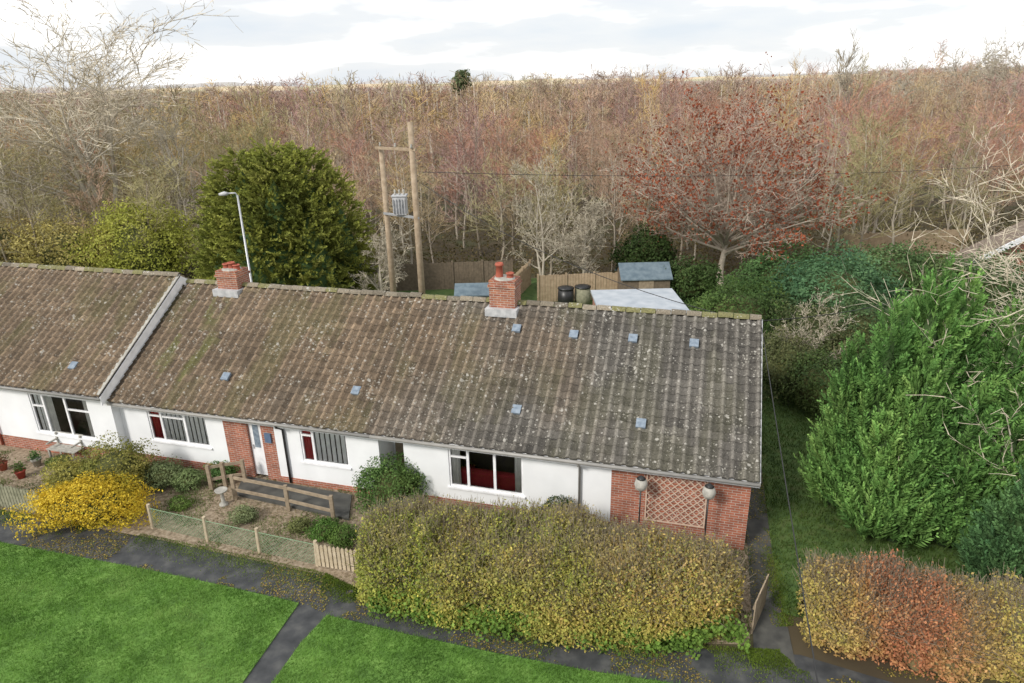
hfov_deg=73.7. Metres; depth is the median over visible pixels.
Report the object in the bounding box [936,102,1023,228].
birch tree
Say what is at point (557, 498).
evergreen shrub
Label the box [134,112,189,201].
birch tree
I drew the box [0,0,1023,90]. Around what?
sky
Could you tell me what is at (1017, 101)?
birch tree
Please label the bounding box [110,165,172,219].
birch tree
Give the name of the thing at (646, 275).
garden shed
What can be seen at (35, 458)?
flower pot
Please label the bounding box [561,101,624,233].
birch tree
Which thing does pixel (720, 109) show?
birch tree
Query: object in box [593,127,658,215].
birch tree
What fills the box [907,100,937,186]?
birch tree
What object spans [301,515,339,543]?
shrub
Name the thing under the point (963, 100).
birch tree
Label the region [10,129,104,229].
birch tree
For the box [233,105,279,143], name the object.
birch tree
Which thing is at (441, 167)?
birch tree
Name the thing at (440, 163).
birch tree
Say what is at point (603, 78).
bare tree
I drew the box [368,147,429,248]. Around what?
birch tree
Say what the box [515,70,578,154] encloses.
bare tree
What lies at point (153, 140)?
birch tree
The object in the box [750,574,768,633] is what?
side gate
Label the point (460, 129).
birch tree
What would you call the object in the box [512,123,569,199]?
birch tree
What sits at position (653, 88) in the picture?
birch tree
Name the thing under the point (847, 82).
bare tree
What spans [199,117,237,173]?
birch tree
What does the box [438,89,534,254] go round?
birch tree
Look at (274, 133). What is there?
birch tree
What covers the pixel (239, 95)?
bare tree
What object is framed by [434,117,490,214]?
birch tree
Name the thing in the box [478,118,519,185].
birch tree
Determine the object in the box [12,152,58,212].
birch tree
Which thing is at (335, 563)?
picket gate
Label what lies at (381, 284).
bare tree
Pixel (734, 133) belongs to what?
birch tree
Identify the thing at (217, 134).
birch tree
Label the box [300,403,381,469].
window
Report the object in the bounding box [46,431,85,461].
garden bench
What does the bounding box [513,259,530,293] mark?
board fence
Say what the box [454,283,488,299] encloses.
garden shed
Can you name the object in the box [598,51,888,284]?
autumn tree
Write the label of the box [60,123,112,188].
birch tree
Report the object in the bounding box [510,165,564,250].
birch tree
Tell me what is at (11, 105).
skyline tree
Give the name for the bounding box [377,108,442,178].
birch tree
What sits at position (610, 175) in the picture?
birch tree
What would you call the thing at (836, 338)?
dark bush
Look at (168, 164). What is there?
birch tree
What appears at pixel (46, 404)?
window
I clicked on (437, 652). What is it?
lawn
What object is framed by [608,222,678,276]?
laurel bush
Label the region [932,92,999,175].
birch tree
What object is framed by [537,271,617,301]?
board fence
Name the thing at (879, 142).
birch tree
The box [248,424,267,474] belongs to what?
door
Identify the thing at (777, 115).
birch tree
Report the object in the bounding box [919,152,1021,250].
birch tree
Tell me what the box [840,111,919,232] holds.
birch tree
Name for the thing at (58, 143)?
birch tree
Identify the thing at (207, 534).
wire fence
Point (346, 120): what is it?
birch tree
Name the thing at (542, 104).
birch tree
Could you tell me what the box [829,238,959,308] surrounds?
laurel bush
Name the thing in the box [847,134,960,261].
birch tree
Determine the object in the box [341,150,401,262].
birch tree
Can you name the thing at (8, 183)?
birch tree
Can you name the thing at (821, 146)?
birch tree
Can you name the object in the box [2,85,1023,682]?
ground
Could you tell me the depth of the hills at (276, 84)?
3876.49 m
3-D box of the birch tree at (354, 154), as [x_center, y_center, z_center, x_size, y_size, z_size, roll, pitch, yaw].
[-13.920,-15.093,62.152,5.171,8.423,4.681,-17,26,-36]
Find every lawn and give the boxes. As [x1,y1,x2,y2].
[0,542,298,682]
[273,616,667,682]
[761,379,976,617]
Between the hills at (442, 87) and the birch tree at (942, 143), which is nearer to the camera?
the birch tree at (942, 143)
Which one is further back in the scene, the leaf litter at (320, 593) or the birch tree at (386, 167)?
the birch tree at (386, 167)
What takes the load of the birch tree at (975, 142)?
on the ground at (868, 665)
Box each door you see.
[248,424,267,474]
[395,442,404,469]
[639,280,653,288]
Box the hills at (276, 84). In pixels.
[2,66,1021,92]
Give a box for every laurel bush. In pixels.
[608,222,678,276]
[663,252,723,303]
[684,263,802,338]
[717,235,847,301]
[757,237,911,323]
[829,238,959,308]
[879,249,1008,332]
[930,242,1023,341]
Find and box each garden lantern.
[634,475,647,529]
[702,483,715,539]
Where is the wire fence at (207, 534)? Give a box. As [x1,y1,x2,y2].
[146,503,318,566]
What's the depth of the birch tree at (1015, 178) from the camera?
47.55 m
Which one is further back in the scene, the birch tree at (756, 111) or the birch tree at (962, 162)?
the birch tree at (756, 111)
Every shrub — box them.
[2,467,162,539]
[32,454,91,489]
[42,453,70,468]
[70,430,160,487]
[140,454,185,492]
[165,494,195,511]
[169,466,207,494]
[203,460,240,483]
[224,503,259,527]
[285,515,312,534]
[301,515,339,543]
[320,521,360,549]
[351,451,429,515]
[543,494,576,508]
[762,288,858,368]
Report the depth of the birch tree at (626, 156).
64.75 m
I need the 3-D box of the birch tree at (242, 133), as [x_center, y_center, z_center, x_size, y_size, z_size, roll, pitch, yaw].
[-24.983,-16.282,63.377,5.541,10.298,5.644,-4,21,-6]
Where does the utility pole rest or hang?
on the back garden
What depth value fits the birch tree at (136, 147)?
73.46 m
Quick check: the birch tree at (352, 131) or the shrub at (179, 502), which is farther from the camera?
the birch tree at (352, 131)
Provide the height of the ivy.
1.019 m
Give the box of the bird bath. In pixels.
[214,486,228,506]
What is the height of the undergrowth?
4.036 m
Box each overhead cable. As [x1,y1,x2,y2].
[423,184,733,317]
[428,164,1022,175]
[761,327,817,682]
[763,263,996,320]
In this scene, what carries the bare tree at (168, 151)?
on the ground at (868, 665)
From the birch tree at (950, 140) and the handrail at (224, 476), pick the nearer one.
the handrail at (224, 476)
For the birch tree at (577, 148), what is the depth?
55.89 m
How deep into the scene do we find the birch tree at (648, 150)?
61.92 m
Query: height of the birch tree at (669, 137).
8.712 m
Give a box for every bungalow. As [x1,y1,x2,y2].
[0,262,188,458]
[106,261,422,494]
[369,262,762,549]
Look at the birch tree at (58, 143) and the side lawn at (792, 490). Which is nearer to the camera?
the side lawn at (792, 490)
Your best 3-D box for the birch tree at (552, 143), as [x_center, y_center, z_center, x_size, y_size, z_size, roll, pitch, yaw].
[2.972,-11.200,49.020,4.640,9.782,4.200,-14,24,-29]
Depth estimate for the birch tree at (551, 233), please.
41.48 m
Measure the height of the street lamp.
7.369 m
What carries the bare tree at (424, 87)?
on the ground at (868, 665)
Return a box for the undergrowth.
[17,192,1023,278]
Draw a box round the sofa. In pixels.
[461,464,514,491]
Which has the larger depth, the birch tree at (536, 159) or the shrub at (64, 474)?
the birch tree at (536, 159)
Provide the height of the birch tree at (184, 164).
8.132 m
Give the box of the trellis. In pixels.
[644,474,707,527]
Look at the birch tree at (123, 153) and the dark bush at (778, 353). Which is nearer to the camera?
the dark bush at (778, 353)
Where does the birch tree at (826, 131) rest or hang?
on the ground at (868, 665)
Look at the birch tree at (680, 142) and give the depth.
67.54 m
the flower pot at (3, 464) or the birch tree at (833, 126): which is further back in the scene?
the birch tree at (833, 126)
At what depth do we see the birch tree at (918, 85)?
70.39 m
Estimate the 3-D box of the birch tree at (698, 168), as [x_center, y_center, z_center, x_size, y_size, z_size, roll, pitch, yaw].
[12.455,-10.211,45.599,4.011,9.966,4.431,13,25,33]
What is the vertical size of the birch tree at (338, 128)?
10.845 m
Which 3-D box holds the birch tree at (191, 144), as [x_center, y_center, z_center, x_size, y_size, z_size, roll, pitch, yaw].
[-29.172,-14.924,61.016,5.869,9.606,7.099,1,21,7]
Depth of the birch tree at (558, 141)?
68.22 m
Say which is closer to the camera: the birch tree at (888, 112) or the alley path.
the alley path
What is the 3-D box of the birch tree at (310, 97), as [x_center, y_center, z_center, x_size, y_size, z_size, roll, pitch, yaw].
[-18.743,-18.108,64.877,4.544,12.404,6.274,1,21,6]
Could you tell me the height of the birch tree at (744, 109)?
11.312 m
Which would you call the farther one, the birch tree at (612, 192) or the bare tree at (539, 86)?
the bare tree at (539, 86)
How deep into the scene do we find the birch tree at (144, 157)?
48.43 m
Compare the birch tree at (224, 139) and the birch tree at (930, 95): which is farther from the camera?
the birch tree at (930, 95)
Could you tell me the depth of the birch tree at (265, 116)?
49.95 m
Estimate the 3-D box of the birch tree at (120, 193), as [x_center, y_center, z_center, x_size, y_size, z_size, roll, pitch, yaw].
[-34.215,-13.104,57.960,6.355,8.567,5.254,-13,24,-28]
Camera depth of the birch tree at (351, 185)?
44.37 m
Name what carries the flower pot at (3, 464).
on the garden bed
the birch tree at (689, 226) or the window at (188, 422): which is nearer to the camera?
the window at (188, 422)
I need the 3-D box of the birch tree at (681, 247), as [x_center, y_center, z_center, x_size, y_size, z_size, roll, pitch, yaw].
[11.503,-10.252,44.249,6.508,11.053,7.661,-8,22,-18]
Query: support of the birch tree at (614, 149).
on the ground at (868, 665)
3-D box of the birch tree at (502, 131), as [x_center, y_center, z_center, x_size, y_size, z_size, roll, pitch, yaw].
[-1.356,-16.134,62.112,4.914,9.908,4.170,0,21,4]
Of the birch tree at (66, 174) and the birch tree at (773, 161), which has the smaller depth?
the birch tree at (773, 161)
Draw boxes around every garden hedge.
[344,489,755,653]
[791,545,1023,682]
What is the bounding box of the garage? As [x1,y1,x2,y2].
[591,288,688,312]
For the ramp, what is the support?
on the garden bed
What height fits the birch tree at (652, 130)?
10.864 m
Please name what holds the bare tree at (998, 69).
on the ground at (868, 665)
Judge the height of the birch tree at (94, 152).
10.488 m
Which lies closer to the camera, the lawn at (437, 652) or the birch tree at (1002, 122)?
the lawn at (437, 652)
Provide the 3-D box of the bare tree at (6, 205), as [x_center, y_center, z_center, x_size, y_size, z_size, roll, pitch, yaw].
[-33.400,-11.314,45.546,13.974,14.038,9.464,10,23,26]
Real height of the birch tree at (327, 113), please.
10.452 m
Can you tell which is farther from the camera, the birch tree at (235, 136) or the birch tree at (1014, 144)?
the birch tree at (235, 136)
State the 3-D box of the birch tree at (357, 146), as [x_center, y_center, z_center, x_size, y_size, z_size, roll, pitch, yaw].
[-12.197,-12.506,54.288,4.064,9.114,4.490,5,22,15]
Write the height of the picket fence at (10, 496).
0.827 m
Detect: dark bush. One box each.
[754,283,837,341]
[762,323,838,404]
[763,299,880,369]
[768,343,849,418]
[821,280,906,365]
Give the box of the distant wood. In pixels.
[0,37,1023,202]
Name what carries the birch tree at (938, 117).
on the ground at (868, 665)
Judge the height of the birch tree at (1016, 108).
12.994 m
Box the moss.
[0,450,814,682]
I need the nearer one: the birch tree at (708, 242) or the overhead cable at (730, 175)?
the overhead cable at (730, 175)
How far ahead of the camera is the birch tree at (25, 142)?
68.53 m
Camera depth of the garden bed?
19.79 m
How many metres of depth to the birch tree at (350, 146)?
49.86 m
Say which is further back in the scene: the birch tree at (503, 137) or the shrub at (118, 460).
the birch tree at (503, 137)
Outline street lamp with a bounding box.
[219,191,252,281]
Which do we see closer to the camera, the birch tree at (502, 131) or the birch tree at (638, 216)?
the birch tree at (638, 216)
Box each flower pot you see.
[0,452,9,470]
[8,458,27,478]
[24,448,41,466]
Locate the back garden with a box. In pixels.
[158,277,1011,376]
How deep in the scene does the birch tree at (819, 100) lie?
70.78 m
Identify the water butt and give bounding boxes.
[558,285,573,307]
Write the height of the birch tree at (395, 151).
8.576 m
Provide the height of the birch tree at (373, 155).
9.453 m
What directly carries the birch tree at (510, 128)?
on the ground at (868, 665)
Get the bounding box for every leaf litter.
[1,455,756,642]
[22,476,963,682]
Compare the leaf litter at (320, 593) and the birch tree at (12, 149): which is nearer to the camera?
the leaf litter at (320, 593)
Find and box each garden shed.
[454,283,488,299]
[615,262,672,288]
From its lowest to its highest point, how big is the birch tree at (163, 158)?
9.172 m
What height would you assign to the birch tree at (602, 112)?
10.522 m
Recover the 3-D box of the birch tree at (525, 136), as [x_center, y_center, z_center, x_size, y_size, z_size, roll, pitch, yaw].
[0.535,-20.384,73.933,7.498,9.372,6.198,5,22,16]
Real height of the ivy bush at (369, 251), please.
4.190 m
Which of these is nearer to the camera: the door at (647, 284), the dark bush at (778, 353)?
the dark bush at (778, 353)
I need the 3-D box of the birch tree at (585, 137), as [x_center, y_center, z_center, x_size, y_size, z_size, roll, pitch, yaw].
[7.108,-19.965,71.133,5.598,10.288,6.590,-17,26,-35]
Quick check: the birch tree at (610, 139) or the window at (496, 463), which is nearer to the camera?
the window at (496, 463)
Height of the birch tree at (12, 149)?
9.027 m
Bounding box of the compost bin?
[574,284,590,306]
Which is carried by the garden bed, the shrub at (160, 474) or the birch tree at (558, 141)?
the shrub at (160, 474)
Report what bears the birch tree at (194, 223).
on the back garden
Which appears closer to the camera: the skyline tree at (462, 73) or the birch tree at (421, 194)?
the birch tree at (421, 194)
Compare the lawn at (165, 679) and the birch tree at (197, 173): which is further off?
the birch tree at (197, 173)
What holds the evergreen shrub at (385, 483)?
on the garden bed
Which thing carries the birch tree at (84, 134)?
on the ground at (868, 665)
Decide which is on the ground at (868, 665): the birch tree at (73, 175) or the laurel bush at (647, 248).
the birch tree at (73, 175)
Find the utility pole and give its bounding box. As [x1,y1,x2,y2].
[375,122,424,295]
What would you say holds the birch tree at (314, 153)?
on the ground at (868, 665)
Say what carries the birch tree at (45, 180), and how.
on the ground at (868, 665)
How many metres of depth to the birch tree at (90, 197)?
42.88 m
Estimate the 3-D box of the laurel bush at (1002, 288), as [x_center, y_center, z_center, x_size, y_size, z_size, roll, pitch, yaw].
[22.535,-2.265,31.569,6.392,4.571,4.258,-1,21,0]
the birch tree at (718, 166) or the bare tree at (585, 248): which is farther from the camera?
the birch tree at (718, 166)
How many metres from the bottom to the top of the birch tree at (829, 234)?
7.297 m
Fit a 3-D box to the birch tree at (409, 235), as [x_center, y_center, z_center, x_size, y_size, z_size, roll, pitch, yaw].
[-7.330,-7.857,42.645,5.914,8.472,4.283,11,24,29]
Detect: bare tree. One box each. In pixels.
[0,0,232,248]
[0,61,65,228]
[119,94,250,252]
[192,83,284,139]
[314,71,399,165]
[340,218,413,290]
[375,72,460,154]
[501,141,588,274]
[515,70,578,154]
[534,191,621,278]
[579,63,658,134]
[698,59,753,146]
[810,29,867,191]
[826,110,1023,483]
[859,46,954,163]
[909,27,1016,157]
[945,9,1023,152]
[966,52,1023,117]
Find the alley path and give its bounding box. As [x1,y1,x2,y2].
[746,468,796,670]
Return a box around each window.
[28,374,114,441]
[147,411,212,449]
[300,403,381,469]
[447,449,525,498]
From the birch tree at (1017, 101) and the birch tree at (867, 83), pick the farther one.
the birch tree at (867, 83)
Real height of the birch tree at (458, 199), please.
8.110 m
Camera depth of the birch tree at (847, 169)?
42.86 m
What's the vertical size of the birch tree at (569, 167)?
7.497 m
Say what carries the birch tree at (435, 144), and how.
on the ground at (868, 665)
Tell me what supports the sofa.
on the ground at (868, 665)
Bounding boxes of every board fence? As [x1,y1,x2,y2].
[366,259,512,290]
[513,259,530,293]
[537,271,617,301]
[841,227,969,259]
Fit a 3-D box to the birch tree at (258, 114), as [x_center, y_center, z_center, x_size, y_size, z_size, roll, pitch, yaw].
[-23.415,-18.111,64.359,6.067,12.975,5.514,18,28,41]
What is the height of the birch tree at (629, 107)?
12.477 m
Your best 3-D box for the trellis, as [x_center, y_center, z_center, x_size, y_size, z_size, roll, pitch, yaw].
[4.358,4.227,18.184,1.601,1.520,0.031,5,22,15]
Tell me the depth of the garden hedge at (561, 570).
15.71 m
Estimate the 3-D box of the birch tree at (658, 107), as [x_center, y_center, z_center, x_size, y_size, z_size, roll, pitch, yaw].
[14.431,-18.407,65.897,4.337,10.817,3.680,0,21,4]
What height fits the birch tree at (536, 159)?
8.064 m
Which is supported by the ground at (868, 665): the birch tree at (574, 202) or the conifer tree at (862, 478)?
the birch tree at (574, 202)
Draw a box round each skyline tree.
[0,92,28,127]
[451,69,471,156]
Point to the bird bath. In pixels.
(221, 490)
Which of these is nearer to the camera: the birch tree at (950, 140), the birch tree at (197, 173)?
the birch tree at (197, 173)
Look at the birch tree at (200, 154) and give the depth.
67.75 m
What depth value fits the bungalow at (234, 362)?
22.13 m
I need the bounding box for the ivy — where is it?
[366,576,750,659]
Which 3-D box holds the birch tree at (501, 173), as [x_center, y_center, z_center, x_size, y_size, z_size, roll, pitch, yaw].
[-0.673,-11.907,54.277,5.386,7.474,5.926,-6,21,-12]
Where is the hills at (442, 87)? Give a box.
[0,75,952,101]
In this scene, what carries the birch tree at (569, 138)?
on the ground at (868, 665)
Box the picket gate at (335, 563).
[315,543,356,571]
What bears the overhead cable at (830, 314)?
attached to the bungalow at (601, 408)
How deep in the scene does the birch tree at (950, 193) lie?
64.79 m
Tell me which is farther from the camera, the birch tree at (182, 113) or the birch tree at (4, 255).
the birch tree at (182, 113)
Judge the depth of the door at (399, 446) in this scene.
21.30 m
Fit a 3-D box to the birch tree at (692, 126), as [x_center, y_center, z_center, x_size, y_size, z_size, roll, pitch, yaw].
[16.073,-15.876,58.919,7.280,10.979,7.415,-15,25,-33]
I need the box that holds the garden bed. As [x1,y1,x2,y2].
[0,444,751,643]
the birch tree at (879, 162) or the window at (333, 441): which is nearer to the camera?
the window at (333, 441)
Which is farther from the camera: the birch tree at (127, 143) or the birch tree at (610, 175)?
the birch tree at (127, 143)
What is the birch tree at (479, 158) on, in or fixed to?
on the ground at (868, 665)
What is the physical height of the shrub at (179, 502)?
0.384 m
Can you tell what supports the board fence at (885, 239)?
on the ground at (868, 665)
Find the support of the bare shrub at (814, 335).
on the back garden
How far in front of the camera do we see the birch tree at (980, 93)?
58.61 m
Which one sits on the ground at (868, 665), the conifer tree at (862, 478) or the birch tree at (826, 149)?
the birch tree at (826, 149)
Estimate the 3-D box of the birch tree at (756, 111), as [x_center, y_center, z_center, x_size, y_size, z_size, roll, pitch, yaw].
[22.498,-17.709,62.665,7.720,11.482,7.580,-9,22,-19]
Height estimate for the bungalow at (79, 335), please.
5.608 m
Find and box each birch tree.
[0,120,36,179]
[0,129,47,223]
[0,137,91,264]
[0,147,109,233]
[0,153,19,215]
[0,192,28,261]
[3,111,57,212]
[3,127,53,221]
[5,107,57,204]
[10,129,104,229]
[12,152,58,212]
[16,111,82,212]
[17,142,73,222]
[20,124,106,222]
[23,126,89,225]
[26,129,65,219]
[44,123,124,224]
[46,134,112,214]
[51,162,145,255]
[55,100,119,182]
[57,114,118,201]
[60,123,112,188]
[61,169,129,242]
[74,122,159,206]
[90,124,173,215]
[91,135,142,221]
[94,129,185,217]
[108,116,161,184]
[109,128,150,196]
[109,152,186,249]
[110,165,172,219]
[113,119,158,219]
[118,109,190,221]
[132,143,227,261]
[133,113,187,197]
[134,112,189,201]
[136,124,188,220]
[139,84,211,205]
[143,120,195,220]
[148,118,221,227]
[152,119,210,219]
[154,135,208,216]
[175,183,210,257]
[178,99,240,181]
[182,162,234,191]
[185,117,224,197]
[187,136,242,195]
[189,135,216,179]
[193,139,236,183]
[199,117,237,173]
[211,122,251,175]
[212,114,255,165]
[221,139,289,183]
[223,101,287,164]
[223,113,262,158]
[224,79,289,160]
[225,75,281,161]
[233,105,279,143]
[243,114,324,156]
[251,126,288,164]
[263,123,295,144]
[269,103,342,179]
[271,122,335,152]
[272,77,336,156]
[279,82,338,166]
[293,135,343,194]
[298,110,402,219]
[299,134,337,176]
[306,138,339,191]
[310,100,367,180]
[313,103,358,205]
[316,71,374,197]
[326,129,379,199]
[329,154,395,238]
[334,104,371,183]
[336,117,407,228]
[336,125,408,210]
[337,124,379,237]
[339,168,368,213]
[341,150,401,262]
[343,100,429,241]
[344,137,409,200]
[357,126,394,193]
[357,151,445,263]
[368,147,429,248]
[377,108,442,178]
[377,121,411,186]
[388,139,452,230]
[396,106,458,217]
[396,164,478,262]
[403,107,498,239]
[414,103,476,205]
[417,130,483,214]
[419,140,493,247]
[420,134,472,198]
[432,102,499,225]
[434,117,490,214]
[435,125,486,200]
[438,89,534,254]
[450,151,538,259]
[458,124,508,212]
[464,115,498,199]
[471,145,529,238]
[473,95,530,208]
[474,136,546,252]
[477,109,521,215]
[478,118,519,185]
[487,109,549,196]
[487,133,540,225]
[488,140,613,274]
[494,110,547,203]
[509,129,560,216]
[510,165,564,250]
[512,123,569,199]
[518,125,567,232]
[519,93,552,187]
[521,159,599,255]
[528,112,577,201]
[530,114,589,247]
[535,133,600,215]
[536,103,608,227]
[540,102,593,203]
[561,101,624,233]
[562,102,611,197]
[567,125,605,193]
[572,102,645,224]
[579,128,639,270]
[581,113,658,245]
[587,124,649,192]
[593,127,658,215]
[594,126,645,232]
[598,174,659,243]
[599,121,632,199]
[610,76,644,181]
[615,95,683,228]
[624,107,675,208]
[628,62,669,226]
[637,92,734,259]
[642,94,676,199]
[644,116,688,174]
[646,150,719,248]
[647,72,685,181]
[663,93,736,181]
[665,111,703,185]
[668,97,726,210]
[672,111,731,259]
[685,85,732,169]
[685,122,750,243]
[689,134,748,238]
[697,87,739,152]
[706,101,764,219]
[715,108,754,192]
[719,82,794,174]
[724,84,764,160]
[727,126,830,256]
[733,111,808,229]
[748,114,798,241]
[752,49,828,229]
[759,96,798,152]
[765,117,820,188]
[772,98,825,186]
[776,57,825,180]
[777,129,817,218]
[793,155,884,259]
[797,57,835,189]
[802,106,903,255]
[805,102,879,224]
[806,98,852,198]
[809,117,846,189]
[811,118,855,219]
[815,86,875,238]
[820,75,898,195]
[825,45,886,194]
[827,130,909,259]
[830,101,907,233]
[830,122,862,209]
[834,81,884,191]
[839,113,915,233]
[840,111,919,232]
[845,94,914,216]
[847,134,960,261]
[856,84,914,227]
[868,80,913,188]
[871,111,922,178]
[873,108,942,207]
[875,107,970,230]
[879,85,929,194]
[885,108,958,226]
[888,76,932,178]
[895,113,957,216]
[901,49,956,194]
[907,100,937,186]
[910,115,965,209]
[913,69,1003,199]
[915,75,972,194]
[916,80,998,200]
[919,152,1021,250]
[921,107,988,215]
[923,101,1023,229]
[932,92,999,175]
[936,101,1005,191]
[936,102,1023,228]
[950,73,1016,208]
[951,99,1010,224]
[956,94,1022,215]
[959,91,1023,221]
[966,101,996,166]
[973,148,1023,230]
[980,67,1023,202]
[983,75,1023,217]
[983,104,1023,232]
[985,97,1022,194]
[989,149,1023,199]
[1001,64,1023,166]
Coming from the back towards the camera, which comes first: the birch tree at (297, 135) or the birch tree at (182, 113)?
the birch tree at (182, 113)
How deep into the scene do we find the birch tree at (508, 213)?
48.69 m
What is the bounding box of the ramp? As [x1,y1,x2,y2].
[237,476,351,520]
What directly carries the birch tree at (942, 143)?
on the ground at (868, 665)
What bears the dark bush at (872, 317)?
on the back garden
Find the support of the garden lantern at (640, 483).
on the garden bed
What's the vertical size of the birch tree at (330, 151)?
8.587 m
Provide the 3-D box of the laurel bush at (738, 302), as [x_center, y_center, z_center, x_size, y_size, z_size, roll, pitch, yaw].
[10.655,-1.629,31.471,6.543,3.958,4.614,-1,21,0]
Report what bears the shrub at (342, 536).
on the garden bed
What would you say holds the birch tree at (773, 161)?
on the ground at (868, 665)
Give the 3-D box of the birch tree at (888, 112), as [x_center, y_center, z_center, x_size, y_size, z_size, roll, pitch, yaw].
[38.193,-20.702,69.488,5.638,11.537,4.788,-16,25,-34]
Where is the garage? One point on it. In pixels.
(628, 298)
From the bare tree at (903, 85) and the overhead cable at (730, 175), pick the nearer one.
the overhead cable at (730, 175)
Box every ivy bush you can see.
[0,200,120,269]
[0,206,58,262]
[61,195,204,273]
[351,220,383,262]
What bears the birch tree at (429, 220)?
on the ground at (868, 665)
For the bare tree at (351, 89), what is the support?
on the ground at (868, 665)
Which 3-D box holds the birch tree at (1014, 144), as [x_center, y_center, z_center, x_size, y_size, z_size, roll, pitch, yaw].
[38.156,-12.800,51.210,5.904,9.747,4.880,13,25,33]
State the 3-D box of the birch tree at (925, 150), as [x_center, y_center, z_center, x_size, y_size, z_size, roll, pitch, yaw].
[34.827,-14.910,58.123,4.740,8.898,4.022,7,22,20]
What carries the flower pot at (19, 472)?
on the garden bed
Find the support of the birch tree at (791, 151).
on the ground at (868, 665)
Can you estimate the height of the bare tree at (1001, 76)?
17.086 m
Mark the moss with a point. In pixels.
(769, 653)
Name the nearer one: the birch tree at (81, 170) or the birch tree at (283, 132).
the birch tree at (81, 170)
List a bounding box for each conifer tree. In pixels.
[793,248,1023,549]
[952,465,1023,584]
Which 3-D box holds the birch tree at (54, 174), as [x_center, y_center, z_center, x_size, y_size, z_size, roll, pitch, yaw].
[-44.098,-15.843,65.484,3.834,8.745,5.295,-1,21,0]
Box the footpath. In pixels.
[0,512,891,682]
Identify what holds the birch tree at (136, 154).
on the ground at (868, 665)
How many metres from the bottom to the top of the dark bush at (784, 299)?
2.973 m
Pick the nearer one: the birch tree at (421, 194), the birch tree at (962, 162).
the birch tree at (962, 162)
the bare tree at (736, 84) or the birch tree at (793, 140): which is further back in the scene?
the bare tree at (736, 84)
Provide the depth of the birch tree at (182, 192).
46.59 m
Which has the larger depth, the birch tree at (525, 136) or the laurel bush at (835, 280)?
the birch tree at (525, 136)
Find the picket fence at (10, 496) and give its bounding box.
[0,484,40,512]
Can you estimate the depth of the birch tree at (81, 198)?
48.35 m
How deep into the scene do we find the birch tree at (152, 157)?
55.92 m
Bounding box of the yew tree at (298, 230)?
[184,136,384,289]
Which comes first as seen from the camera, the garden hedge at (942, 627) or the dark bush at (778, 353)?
the garden hedge at (942, 627)
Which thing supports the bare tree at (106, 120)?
on the ground at (868, 665)
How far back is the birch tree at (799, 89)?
69.27 m
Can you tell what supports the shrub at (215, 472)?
on the garden bed
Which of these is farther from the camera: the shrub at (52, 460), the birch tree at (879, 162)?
the birch tree at (879, 162)
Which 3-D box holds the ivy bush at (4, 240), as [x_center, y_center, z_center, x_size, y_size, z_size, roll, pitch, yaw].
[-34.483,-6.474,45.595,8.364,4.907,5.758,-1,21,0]
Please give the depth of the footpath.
15.90 m
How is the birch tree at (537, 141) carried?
on the ground at (868, 665)
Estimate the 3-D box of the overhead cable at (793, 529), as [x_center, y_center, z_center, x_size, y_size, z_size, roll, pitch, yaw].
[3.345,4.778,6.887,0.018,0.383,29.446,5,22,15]
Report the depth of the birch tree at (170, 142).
55.62 m
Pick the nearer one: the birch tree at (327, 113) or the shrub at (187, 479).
the shrub at (187, 479)
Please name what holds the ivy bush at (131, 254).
on the ground at (868, 665)
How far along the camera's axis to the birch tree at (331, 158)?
68.78 m
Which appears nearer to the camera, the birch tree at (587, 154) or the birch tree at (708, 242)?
the birch tree at (708, 242)
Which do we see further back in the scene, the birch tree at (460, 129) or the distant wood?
the distant wood
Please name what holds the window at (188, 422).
in the bungalow at (234, 362)
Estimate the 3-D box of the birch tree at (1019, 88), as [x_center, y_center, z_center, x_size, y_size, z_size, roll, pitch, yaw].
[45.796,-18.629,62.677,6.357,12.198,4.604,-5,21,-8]
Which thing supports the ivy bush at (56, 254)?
on the ground at (868, 665)
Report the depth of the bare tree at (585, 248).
39.69 m
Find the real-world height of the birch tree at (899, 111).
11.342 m
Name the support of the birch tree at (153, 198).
on the back garden
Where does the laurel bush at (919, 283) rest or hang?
on the back garden
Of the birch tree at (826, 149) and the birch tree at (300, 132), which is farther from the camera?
the birch tree at (300, 132)
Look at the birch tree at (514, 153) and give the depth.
58.04 m
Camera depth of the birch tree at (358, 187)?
43.36 m
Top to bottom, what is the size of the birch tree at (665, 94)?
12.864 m
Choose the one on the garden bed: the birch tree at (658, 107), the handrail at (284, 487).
the handrail at (284, 487)
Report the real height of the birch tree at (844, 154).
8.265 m
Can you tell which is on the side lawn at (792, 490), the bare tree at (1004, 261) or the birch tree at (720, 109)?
the bare tree at (1004, 261)
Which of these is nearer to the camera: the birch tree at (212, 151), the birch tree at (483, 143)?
the birch tree at (212, 151)
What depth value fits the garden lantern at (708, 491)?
17.17 m
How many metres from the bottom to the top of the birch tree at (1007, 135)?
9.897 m
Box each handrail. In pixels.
[205,459,246,490]
[229,474,335,521]
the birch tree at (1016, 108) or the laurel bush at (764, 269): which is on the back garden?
the laurel bush at (764, 269)
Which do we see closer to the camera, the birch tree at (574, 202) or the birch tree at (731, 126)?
the birch tree at (574, 202)
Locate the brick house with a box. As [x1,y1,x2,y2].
[947,220,1023,275]
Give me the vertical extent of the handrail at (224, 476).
0.910 m
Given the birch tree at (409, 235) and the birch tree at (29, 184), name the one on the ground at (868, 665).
the birch tree at (29, 184)
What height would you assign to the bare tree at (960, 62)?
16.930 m

